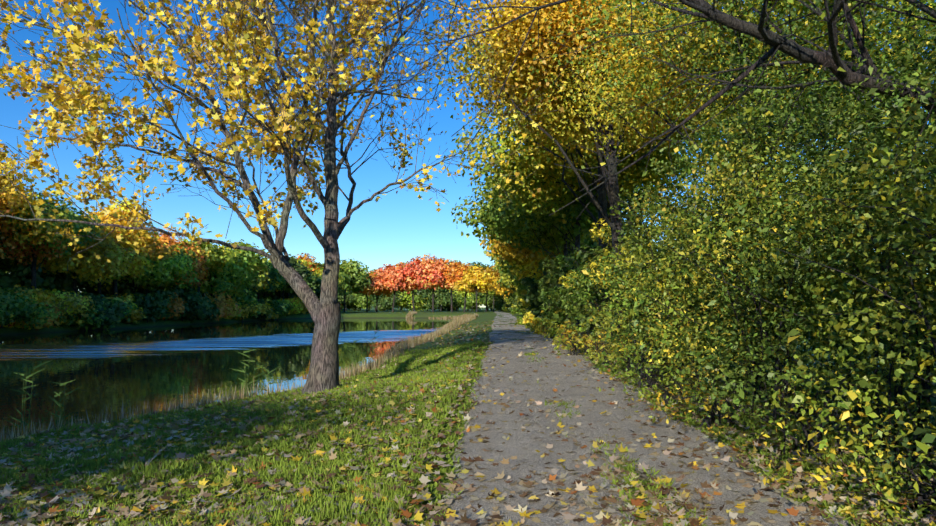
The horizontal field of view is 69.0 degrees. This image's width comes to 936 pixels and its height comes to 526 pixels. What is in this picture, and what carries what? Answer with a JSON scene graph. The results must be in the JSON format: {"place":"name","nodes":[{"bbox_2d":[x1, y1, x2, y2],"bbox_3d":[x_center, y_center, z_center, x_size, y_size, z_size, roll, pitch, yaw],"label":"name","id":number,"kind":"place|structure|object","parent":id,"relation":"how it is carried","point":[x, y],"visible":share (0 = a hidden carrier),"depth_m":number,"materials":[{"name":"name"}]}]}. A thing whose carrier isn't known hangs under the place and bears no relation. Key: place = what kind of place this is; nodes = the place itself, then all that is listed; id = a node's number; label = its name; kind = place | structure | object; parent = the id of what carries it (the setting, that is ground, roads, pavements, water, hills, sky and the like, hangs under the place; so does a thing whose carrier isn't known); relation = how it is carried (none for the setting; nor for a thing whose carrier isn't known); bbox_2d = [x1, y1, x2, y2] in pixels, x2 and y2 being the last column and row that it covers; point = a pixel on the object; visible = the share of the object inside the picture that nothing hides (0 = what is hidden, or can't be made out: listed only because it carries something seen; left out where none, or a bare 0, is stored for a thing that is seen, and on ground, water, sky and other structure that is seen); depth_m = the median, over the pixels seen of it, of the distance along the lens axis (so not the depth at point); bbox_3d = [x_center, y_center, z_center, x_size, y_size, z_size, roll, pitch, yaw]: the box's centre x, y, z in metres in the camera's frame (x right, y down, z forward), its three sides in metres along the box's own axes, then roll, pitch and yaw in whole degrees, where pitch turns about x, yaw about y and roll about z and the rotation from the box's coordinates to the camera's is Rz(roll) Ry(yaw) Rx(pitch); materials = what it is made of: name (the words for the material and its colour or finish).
{"place":"outdoors","nodes":[
{"label":"outdoors","id":0,"kind":"place"},
{"bbox_2d":[0,318,458,436],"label":"pond water","id":1,"kind":"structure","parent":0,"point":[106,367],"depth_m":31.80,"materials":[{"name":"blue liquid"}]},
{"bbox_2d":[0,306,935,525],"bbox_3d":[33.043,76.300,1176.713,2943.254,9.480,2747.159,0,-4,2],"label":"ground","id":2,"kind":"structure","parent":0,"point":[487,317],"depth_m":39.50,"materials":[{"name":"green plant"}]},
{"bbox_2d":[0,311,478,440],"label":"shore reeds","id":3,"kind":"object","parent":2,"relation":"on","point":[399,347],"visible":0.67,"depth_m":14.62,"materials":[{"name":"green plant"}]},
{"bbox_2d":[0,148,504,330],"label":"trees","id":4,"kind":"object","parent":2,"relation":"on","point":[179,269],"depth_m":89.31,"materials":[{"name":"green plant"}]},
{"bbox_2d":[0,0,563,393],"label":"tree","id":5,"kind":"object","parent":2,"relation":"on","point":[88,135],"depth_m":14.43,"materials":[{"name":"yellow plant"}]},
{"bbox_2d":[0,320,935,525],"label":"fallen leaves","id":6,"kind":"object","parent":2,"relation":"on","point":[664,512],"visible":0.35,"depth_m":6.21,"materials":[{"name":"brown plant"}]},
{"bbox_2d":[332,0,935,222],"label":"tree branches","id":7,"kind":"object","parent":2,"relation":"on","point":[831,60],"depth_m":7.08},
{"bbox_2d":[411,0,935,525],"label":"hedge","id":8,"kind":"object","parent":2,"relation":"on","point":[507,234],"depth_m":11.63,"materials":[{"name":"green plant"}]},
{"bbox_2d":[0,0,935,306],"label":"sky","id":9,"kind":"structure","parent":0,"point":[396,228],"materials":[{"name":"blue"}]},
{"bbox_2d":[434,312,851,525],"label":"gravel path","id":10,"kind":"structure","parent":0,"point":[518,442],"depth_m":7.87,"materials":[{"name":"grey gravel"}]}
]}

